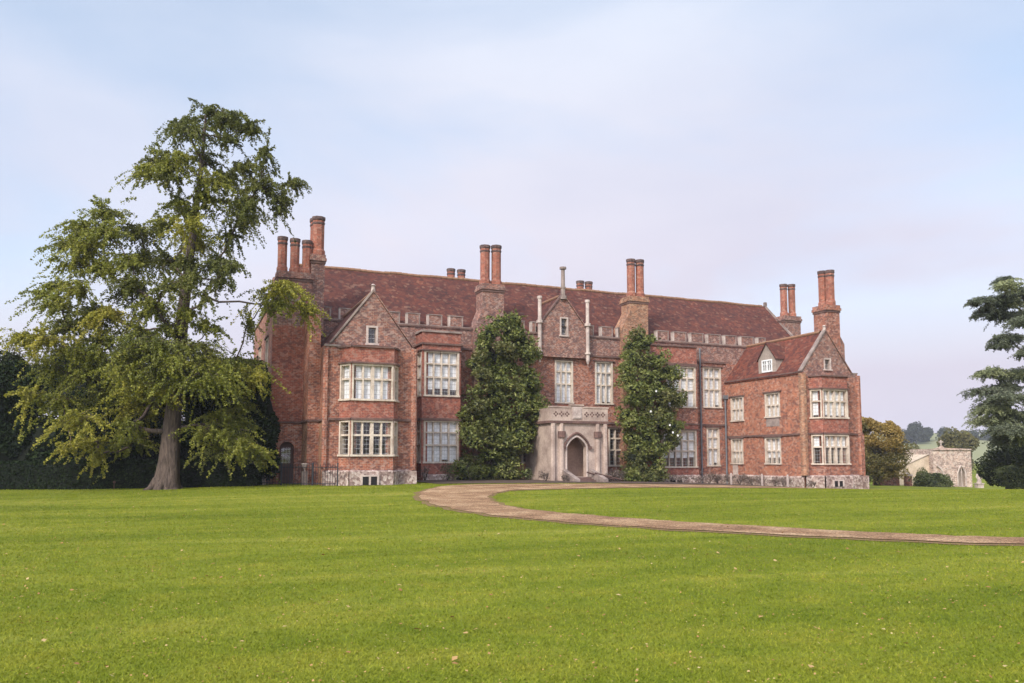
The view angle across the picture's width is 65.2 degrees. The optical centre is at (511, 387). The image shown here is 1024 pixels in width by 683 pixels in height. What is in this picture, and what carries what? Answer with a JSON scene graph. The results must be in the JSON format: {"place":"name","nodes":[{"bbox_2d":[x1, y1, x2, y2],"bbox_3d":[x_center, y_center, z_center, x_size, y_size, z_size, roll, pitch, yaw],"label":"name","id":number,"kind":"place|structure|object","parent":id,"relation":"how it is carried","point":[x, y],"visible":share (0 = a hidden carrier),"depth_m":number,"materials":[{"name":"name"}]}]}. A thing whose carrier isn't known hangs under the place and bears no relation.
{"place":"outdoors","nodes":[
{"label":"outdoors","id":0,"kind":"place"},
{"bbox_2d":[0,464,1023,682],"bbox_3d":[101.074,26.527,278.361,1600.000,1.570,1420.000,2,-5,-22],"label":"lawn","id":1,"kind":"structure","parent":0,"point":[544,589],"depth_m":10.31,"materials":[{"name":"green plant"}]},
{"bbox_2d":[0,342,34,364],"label":"hedgerow tree","id":2,"kind":"object","parent":1,"relation":"on","point":[15,349],"visible":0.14,"depth_m":57.29,"materials":[{"name":"green plant"}]},
{"bbox_2d":[0,350,64,462],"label":"yew tree","id":3,"kind":"object","parent":1,"relation":"on","point":[11,449],"visible":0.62,"depth_m":44.72,"materials":[{"name":"green plant"}]},
{"bbox_2d":[32,343,152,463],"bbox_3d":[-24.285,1.842,46.226,8.807,9.443,4.140,0,-5,0],"label":"yew tree","id":4,"kind":"object","parent":1,"relation":"on","point":[62,438],"visible":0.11,"depth_m":45.28,"materials":[{"name":"green plant"}]},
{"bbox_2d":[0,457,186,489],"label":"clipped hedge","id":5,"kind":"object","parent":1,"relation":"on","point":[48,475],"visible":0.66,"depth_m":41.84,"materials":[{"name":"green plant"}]},
{"bbox_2d":[72,354,201,463],"bbox_3d":[-20.563,1.386,45.639,7.985,8.544,4.992,3,-6,-29],"label":"yew tree","id":6,"kind":"object","parent":1,"relation":"on","point":[135,455],"visible":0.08,"depth_m":44.32,"materials":[{"name":"green plant"}]},
{"bbox_2d":[0,97,331,489],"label":"ginkgo tree","id":7,"kind":"object","parent":1,"relation":"on","point":[133,380],"visible":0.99,"depth_m":39.71,"materials":[{"name":"plant"}]},
{"bbox_2d":[146,350,280,480],"bbox_3d":[-16.099,1.849,42.788,7.510,8.367,5.208,0,-5,0],"label":"yew tree","id":8,"kind":"object","parent":1,"relation":"on","point":[271,430],"visible":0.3,"depth_m":42.36,"materials":[{"name":"green plant"}]},
{"bbox_2d":[184,457,262,487],"bbox_3d":[-14.967,4.422,41.635,3.910,1.859,1.350,0,-5,0],"label":"clipped hedge","id":9,"kind":"object","parent":1,"relation":"on","point":[219,476],"visible":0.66,"depth_m":41.15,"materials":[{"name":"green plant"}]},
{"bbox_2d":[261,464,280,484],"bbox_3d":[-12.748,4.645,42.363,1.374,1.390,0.109,-2,-5,23],"label":"iron railing","id":10,"kind":"object","parent":1,"relation":"on","point":[272,476],"visible":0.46,"depth_m":42.28,"materials":[{"name":"black metal"}]},
{"bbox_2d":[281,462,312,485],"bbox_3d":[-11.209,4.577,41.649,1.946,1.390,0.109,-2,-5,18],"label":"iron railing","id":11,"kind":"object","parent":1,"relation":"on","point":[303,483],"visible":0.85,"depth_m":41.62,"materials":[{"name":"black metal"}]},
{"bbox_2d":[301,463,307,484],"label":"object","id":12,"kind":"object","parent":1,"relation":"on","point":[304,471],"visible":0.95,"depth_m":41.70,"materials":[{"name":"grey stone"}]},
{"bbox_2d":[312,462,338,485],"bbox_3d":[-9.489,4.479,40.632,1.822,1.390,0.109,-3,-6,32],"label":"iron railing","id":13,"kind":"object","parent":1,"relation":"on","point":[325,467],"visible":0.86,"depth_m":40.68,"materials":[{"name":"black metal"}]},
{"bbox_2d":[2,491,1023,682],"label":"fallen leaves","id":14,"kind":"object","parent":1,"relation":"on","point":[455,657],"visible":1,"depth_m":9.24,"materials":[{"name":"brown plant"}]},
{"bbox_2d":[254,216,868,488],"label":"country house","id":15,"kind":"structure","parent":1,"relation":"on","point":[375,381],"depth_m":53.82,"materials":[{"name":"red brick"}]},
{"bbox_2d":[257,345,261,359],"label":"window","id":16,"kind":"structure","parent":15,"relation":"in","point":[259,348],"depth_m":51.05,"materials":[{"name":"beige stone"}]},
{"bbox_2d":[264,335,268,367],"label":"window","id":17,"kind":"structure","parent":15,"relation":"in","point":[266,338],"depth_m":46.95,"materials":[{"name":"beige stone"}]},
{"bbox_2d":[279,442,292,483],"bbox_3d":[-12.497,4.147,44.192,0.760,2.340,0.162,2,-5,-22],"label":"door","id":18,"kind":"structure","parent":15,"relation":"in","point":[286,448],"depth_m":44.19,"materials":[{"name":"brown wood"}]},
{"bbox_2d":[337,420,354,455],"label":"window","id":19,"kind":"structure","parent":15,"relation":"in","point":[342,450],"depth_m":41.34,"materials":[{"name":"beige stone"}]},
{"bbox_2d":[338,361,355,400],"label":"window","id":20,"kind":"structure","parent":15,"relation":"in","point":[345,367],"depth_m":41.60,"materials":[{"name":"beige stone"}]},
{"bbox_2d":[360,475,378,484],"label":"cellar window","id":21,"kind":"structure","parent":15,"relation":"in","point":[364,479],"depth_m":40.84,"materials":[{"name":"stone"}]},
{"bbox_2d":[350,420,393,455],"bbox_3d":[-7.269,2.610,41.394,2.260,1.855,0.390,2,-5,-22],"label":"window","id":22,"kind":"structure","parent":15,"relation":"in","point":[371,430],"depth_m":41.35,"materials":[{"name":"beige stone"}]},
{"bbox_2d":[365,325,378,345],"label":"window","id":23,"kind":"structure","parent":15,"relation":"in","point":[367,327],"depth_m":42.55,"materials":[{"name":"stone"}]},
{"bbox_2d":[350,361,396,400],"bbox_3d":[-7.265,-0.327,41.641,2.460,2.010,0.410,2,-5,-22],"label":"window","id":24,"kind":"structure","parent":15,"relation":"in","point":[371,379],"depth_m":41.64,"materials":[{"name":"beige stone"}]},
{"bbox_2d":[388,421,398,455],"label":"window","id":25,"kind":"structure","parent":15,"relation":"in","point":[395,431],"depth_m":42.46,"materials":[{"name":"beige stone"}]},
{"bbox_2d":[388,363,399,402],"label":"window","id":26,"kind":"structure","parent":15,"relation":"in","point":[396,367],"depth_m":42.69,"materials":[{"name":"beige stone"}]},
{"bbox_2d":[416,419,421,462],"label":"window","id":27,"kind":"structure","parent":15,"relation":"in","point":[418,460],"depth_m":51.09,"materials":[{"name":"beige stone"}]},
{"bbox_2d":[417,349,421,396],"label":"window","id":28,"kind":"structure","parent":15,"relation":"in","point":[419,364],"depth_m":51.49,"materials":[{"name":"beige stone"}]},
{"bbox_2d":[422,419,460,462],"bbox_3d":[-4.502,3.368,50.604,2.600,2.770,0.410,2,-5,-22],"label":"window","id":29,"kind":"structure","parent":15,"relation":"in","point":[442,438],"depth_m":50.64,"materials":[{"name":"grey glass"}]},
{"bbox_2d":[422,349,461,396],"bbox_3d":[-4.502,-0.925,50.980,2.600,2.990,0.410,2,-5,-22],"label":"window","id":30,"kind":"structure","parent":15,"relation":"in","point":[443,365],"depth_m":51.04,"materials":[{"name":"beige stone"}]},
{"bbox_2d":[516,446,525,462],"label":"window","id":31,"kind":"structure","parent":15,"relation":"in","point":[521,461],"depth_m":54.22,"materials":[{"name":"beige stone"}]},
{"bbox_2d":[553,358,574,403],"bbox_3d":[3.589,-0.463,55.916,1.700,3.110,0.410,2,-5,-22],"label":"window","id":32,"kind":"structure","parent":15,"relation":"in","point":[563,367],"depth_m":55.95,"materials":[{"name":"beige stone"}]},
{"bbox_2d":[559,317,568,336],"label":"window","id":33,"kind":"structure","parent":15,"relation":"in","point":[566,318],"depth_m":55.89,"materials":[{"name":"stone"}]},
{"bbox_2d":[593,360,614,404],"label":"window","id":34,"kind":"structure","parent":15,"relation":"in","point":[603,368],"depth_m":57.15,"materials":[{"name":"beige stone"}]},
{"bbox_2d":[607,426,620,466],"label":"window","id":35,"kind":"structure","parent":15,"relation":"in","point":[614,428],"depth_m":56.97,"materials":[{"name":"beige stone"}]},
{"bbox_2d":[669,478,683,481],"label":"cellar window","id":36,"kind":"structure","parent":15,"relation":"in","point":[674,480],"depth_m":57.29,"materials":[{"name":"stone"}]},
{"bbox_2d":[661,429,698,467],"bbox_3d":[12.046,4.364,57.907,3.310,2.800,0.410,2,-5,-22],"label":"window","id":37,"kind":"structure","parent":15,"relation":"in","point":[686,449],"depth_m":58.13,"materials":[{"name":"grey glass"}]},
{"bbox_2d":[665,364,697,407],"bbox_3d":[12.273,-0.106,58.392,2.860,3.130,0.410,2,-5,-22],"label":"window","id":38,"kind":"structure","parent":15,"relation":"in","point":[688,383],"depth_m":58.69,"materials":[{"name":"beige stone"}]},
{"bbox_2d":[701,365,722,407],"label":"window","id":39,"kind":"structure","parent":15,"relation":"in","point":[712,396],"depth_m":60.68,"materials":[{"name":"beige stone"}]},
{"bbox_2d":[705,426,721,465],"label":"window","id":40,"kind":"structure","parent":15,"relation":"in","point":[713,434],"depth_m":60.30,"materials":[{"name":"beige stone"}]},
{"bbox_2d":[728,395,744,421],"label":"window","id":41,"kind":"structure","parent":15,"relation":"in","point":[737,402],"depth_m":59.76,"materials":[{"name":"beige stone"}]},
{"bbox_2d":[729,437,743,463],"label":"window","id":42,"kind":"structure","parent":15,"relation":"in","point":[737,457],"depth_m":59.61,"materials":[{"name":"beige stone"}]},
{"bbox_2d":[762,390,780,417],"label":"window","id":43,"kind":"structure","parent":15,"relation":"in","point":[772,398],"depth_m":56.22,"materials":[{"name":"beige stone"}]},
{"bbox_2d":[762,436,781,464],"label":"window","id":44,"kind":"structure","parent":15,"relation":"in","point":[772,443],"depth_m":56.03,"materials":[{"name":"beige stone"}]},
{"bbox_2d":[808,387,822,418],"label":"window","id":45,"kind":"structure","parent":15,"relation":"in","point":[814,400],"depth_m":53.40,"materials":[{"name":"beige stone"}]},
{"bbox_2d":[811,434,823,464],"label":"window","id":46,"kind":"structure","parent":15,"relation":"in","point":[814,438],"depth_m":53.15,"materials":[{"name":"beige stone"}]},
{"bbox_2d":[823,358,832,370],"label":"window","id":47,"kind":"structure","parent":15,"relation":"in","point":[828,360],"depth_m":54.46,"materials":[{"name":"stone"}]},
{"bbox_2d":[819,387,849,418],"bbox_3d":[21.507,1.025,53.427,2.420,2.050,0.410,2,-5,-22],"label":"window","id":48,"kind":"structure","parent":15,"relation":"in","point":[834,406],"depth_m":53.44,"materials":[{"name":"beige stone"}]},
{"bbox_2d":[821,434,850,464],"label":"window","id":49,"kind":"structure","parent":15,"relation":"in","point":[832,441],"depth_m":53.18,"materials":[{"name":"beige stone"}]},
{"bbox_2d":[833,480,844,486],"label":"cellar window","id":50,"kind":"structure","parent":15,"relation":"in","point":[836,483],"depth_m":52.56,"materials":[{"name":"stone"}]},
{"bbox_2d":[417,479,785,486],"bbox_3d":[5.903,6.116,51.208,25.000,0.551,8.615,2,-5,-22],"label":"flower bed","id":51,"kind":"object","parent":1,"relation":"on","point":[489,481],"visible":0.79,"depth_m":48.64,"materials":[{"name":"soil"}]},
{"bbox_2d":[418,466,429,479],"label":"border shrub","id":52,"kind":"object","parent":51,"relation":"on","point":[423,474],"visible":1,"depth_m":48.79,"materials":[{"name":"green plant"}]},
{"bbox_2d":[438,460,453,479],"bbox_3d":[-4.001,5.110,49.367,0.856,1.341,0.938,4,-7,-40],"label":"border shrub","id":53,"kind":"object","parent":51,"relation":"on","point":[448,474],"visible":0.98,"depth_m":49.32,"materials":[{"name":"green plant"}]},
{"bbox_2d":[465,463,478,479],"bbox_3d":[-2.505,5.204,49.499,0.903,1.199,1.341,1,-5,-9],"label":"border shrub","id":54,"kind":"object","parent":51,"relation":"on","point":[473,471],"visible":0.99,"depth_m":49.49,"materials":[{"name":"green plant"}]},
{"bbox_2d":[447,309,551,479],"bbox_3d":[-0.693,0.773,51.987,7.367,11.924,4.389,4,-6,-37],"label":"magnolia","id":55,"kind":"object","parent":51,"relation":"on","point":[508,443],"visible":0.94,"depth_m":51.61,"materials":[{"name":"green plant"}]},
{"bbox_2d":[520,467,534,479],"bbox_3d":[0.973,5.544,51.547,1.041,0.934,0.926,0,-5,-3],"label":"border shrub","id":56,"kind":"object","parent":51,"relation":"on","point":[526,472],"visible":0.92,"depth_m":51.42,"materials":[{"name":"green plant"}]},
{"bbox_2d":[538,469,548,480],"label":"border shrub","id":57,"kind":"object","parent":51,"relation":"on","point":[544,475],"visible":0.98,"depth_m":49.64,"materials":[{"name":"brown plant"}]},
{"bbox_2d":[561,474,568,480],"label":"border shrub","id":58,"kind":"object","parent":51,"relation":"on","point":[564,477],"visible":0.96,"depth_m":49.44,"materials":[{"name":"brown plant"}]},
{"bbox_2d":[608,469,624,481],"bbox_3d":[6.788,5.718,52.410,1.432,1.041,1.117,2,-5,-18],"label":"border shrub","id":59,"kind":"object","parent":51,"relation":"on","point":[617,474],"visible":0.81,"depth_m":52.38,"materials":[{"name":"brown plant"}]},
{"bbox_2d":[612,324,688,481],"bbox_3d":[9.567,1.267,55.856,5.611,11.700,3.986,2,-5,-22],"label":"magnolia","id":60,"kind":"object","parent":51,"relation":"on","point":[644,447],"visible":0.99,"depth_m":55.22,"materials":[{"name":"green plant"}]},
{"bbox_2d":[667,474,681,481],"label":"border shrub","id":61,"kind":"object","parent":51,"relation":"on","point":[672,478],"visible":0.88,"depth_m":55.59,"materials":[{"name":"brown plant"}]},
{"bbox_2d":[676,475,690,482],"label":"border shrub","id":62,"kind":"object","parent":51,"relation":"on","point":[686,478],"visible":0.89,"depth_m":56.36,"materials":[{"name":"brown plant"}]},
{"bbox_2d":[690,475,705,482],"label":"border shrub","id":63,"kind":"object","parent":51,"relation":"on","point":[701,480],"visible":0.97,"depth_m":56.75,"materials":[{"name":"brown plant"}]},
{"bbox_2d":[699,472,716,482],"bbox_3d":[14.108,6.484,57.719,1.244,0.961,1.036,0,-5,4],"label":"border shrub","id":64,"kind":"object","parent":51,"relation":"on","point":[708,474],"visible":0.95,"depth_m":57.68,"materials":[{"name":"brown plant"}]},
{"bbox_2d":[709,472,728,483],"bbox_3d":[15.193,6.615,58.453,1.511,0.902,1.156,-1,-5,10],"label":"border shrub","id":65,"kind":"object","parent":51,"relation":"on","point":[718,477],"visible":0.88,"depth_m":58.28,"materials":[{"name":"brown plant"}]},
{"bbox_2d":[721,474,736,483],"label":"border shrub","id":66,"kind":"object","parent":51,"relation":"on","point":[727,478],"visible":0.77,"depth_m":58.53,"materials":[{"name":"brown plant"}]},
{"bbox_2d":[735,472,747,483],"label":"border shrub","id":67,"kind":"object","parent":51,"relation":"on","point":[741,478],"visible":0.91,"depth_m":57.08,"materials":[{"name":"brown plant"}]},
{"bbox_2d":[743,476,756,484],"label":"border shrub","id":68,"kind":"object","parent":51,"relation":"on","point":[751,480],"visible":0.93,"depth_m":56.29,"materials":[{"name":"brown plant"}]},
{"bbox_2d":[751,474,767,484],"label":"border shrub","id":69,"kind":"object","parent":51,"relation":"on","point":[758,479],"visible":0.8,"depth_m":55.19,"materials":[{"name":"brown plant"}]},
{"bbox_2d":[766,476,781,485],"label":"border shrub","id":70,"kind":"object","parent":51,"relation":"on","point":[777,479],"visible":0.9,"depth_m":54.17,"materials":[{"name":"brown plant"}]},
{"bbox_2d":[777,477,792,486],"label":"border shrub","id":71,"kind":"object","parent":51,"relation":"on","point":[784,481],"visible":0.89,"depth_m":53.01,"materials":[{"name":"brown plant"}]},
{"bbox_2d":[412,484,1023,545],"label":"drive verge","id":72,"kind":"structure","parent":1,"relation":"on","point":[502,503],"depth_m":18.92,"materials":[{"name":"green plant"}]},
{"bbox_2d":[418,483,1023,543],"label":"gravel drive","id":73,"kind":"structure","parent":1,"relation":"on","point":[467,497],"depth_m":22.26,"materials":[{"name":"beige gravel"}]},
{"bbox_2d":[786,474,788,486],"bbox_3d":[18.111,6.197,52.552,0.124,1.030,0.124,1,-5,-6],"label":"border post","id":74,"kind":"object","parent":1,"relation":"on","point":[787,477],"visible":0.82,"depth_m":52.52,"materials":[{"name":"stone"}]},
{"bbox_2d":[806,480,816,487],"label":"border shrub","id":75,"kind":"object","parent":1,"relation":"on","point":[814,483],"visible":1,"depth_m":51.77,"materials":[{"name":"plant"}]},
{"bbox_2d":[873,476,899,485],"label":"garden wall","id":76,"kind":"structure","parent":1,"relation":"on","point":[893,481],"depth_m":76.98,"materials":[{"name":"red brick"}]},
{"bbox_2d":[862,416,913,485],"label":"autumn tree","id":77,"kind":"object","parent":1,"relation":"on","point":[879,456],"visible":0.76,"depth_m":73.66,"materials":[{"name":"green plant"}]},
{"bbox_2d":[902,473,912,485],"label":"gate pier","id":78,"kind":"structure","parent":1,"relation":"on","point":[907,482],"depth_m":76.31,"materials":[{"name":"grey stone"}]},
{"bbox_2d":[900,442,919,454],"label":"garden tree","id":79,"kind":"object","parent":1,"relation":"on","point":[915,445],"visible":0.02,"depth_m":94.86,"materials":[{"name":"green plant"}]},
{"bbox_2d":[908,467,953,486],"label":"round bush","id":80,"kind":"object","parent":1,"relation":"on","point":[923,478],"visible":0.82,"depth_m":74.11,"materials":[{"name":"green plant"}]},
{"bbox_2d":[899,440,972,486],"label":"chapel","id":81,"kind":"structure","parent":1,"relation":"on","point":[954,464],"depth_m":79.75,"materials":[{"name":"stone"}]},
{"bbox_2d":[957,465,966,486],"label":"window","id":82,"kind":"structure","parent":81,"relation":"in","point":[960,472],"depth_m":79.55,"materials":[{"name":"stone"}]},
{"bbox_2d":[936,426,979,472],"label":"round tree","id":83,"kind":"object","parent":1,"relation":"on","point":[956,438],"visible":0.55,"depth_m":148.64,"materials":[{"name":"green plant"}]},
{"bbox_2d":[974,474,984,487],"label":"garden statue","id":84,"kind":"object","parent":1,"relation":"on","point":[978,484],"visible":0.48,"depth_m":75.36,"materials":[{"name":"stone"}]},
{"bbox_2d":[956,275,1023,448],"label":"cedar tree","id":85,"kind":"object","parent":1,"relation":"on","point":[1005,426],"visible":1,"depth_m":50.45,"materials":[{"name":"green plant"}]},
{"bbox_2d":[974,437,1007,488],"bbox_3d":[37.994,5.854,61.417,4.204,4.743,3.756,2,-5,-24],"label":"evergreen bush","id":86,"kind":"object","parent":1,"relation":"on","point":[990,463],"visible":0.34,"depth_m":61.40,"materials":[{"name":"green plant"}]},
{"bbox_2d":[988,439,1023,488],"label":"evergreen bush","id":87,"kind":"object","parent":1,"relation":"on","point":[1011,474],"visible":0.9,"depth_m":59.01,"materials":[{"name":"green plant"}]},
{"bbox_2d":[0,0,1023,434],"label":"sky","id":88,"kind":"structure","parent":0,"point":[739,150],"materials":[{"name":"blue"}]},
{"bbox_2d":[865,433,996,463],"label":"hill","id":89,"kind":"structure","parent":0,"point":[979,451],"depth_m":458.46,"materials":[{"name":"green plant"}]},
{"bbox_2d":[901,429,913,442],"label":"hilltop tree","id":90,"kind":"object","parent":89,"relation":"on","point":[905,430],"visible":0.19,"depth_m":477.42,"materials":[{"name":"green plant"}]},
{"bbox_2d":[903,421,931,443],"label":"hilltop tree","id":91,"kind":"object","parent":89,"relation":"on","point":[915,432],"visible":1,"depth_m":467.77,"materials":[{"name":"green plant"}]},
{"bbox_2d":[919,427,933,441],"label":"hilltop tree","id":92,"kind":"object","parent":89,"relation":"on","point":[930,430],"visible":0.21,"depth_m":476.22,"materials":[{"name":"green plant"}]},
{"bbox_2d":[935,426,951,439],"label":"hilltop tree","id":93,"kind":"object","parent":89,"relation":"on","point":[941,430],"visible":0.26,"depth_m":479.68,"materials":[{"name":"green plant"}]},
{"bbox_2d":[964,429,980,437],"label":"hilltop tree","id":94,"kind":"object","parent":89,"relation":"on","point":[975,433],"visible":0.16,"depth_m":476.44,"materials":[{"name":"green plant"}]},
{"bbox_2d":[977,430,992,440],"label":"hilltop tree","id":95,"kind":"object","parent":89,"relation":"on","point":[986,437],"visible":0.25,"depth_m":477.34,"materials":[{"name":"green plant"}]}
]}

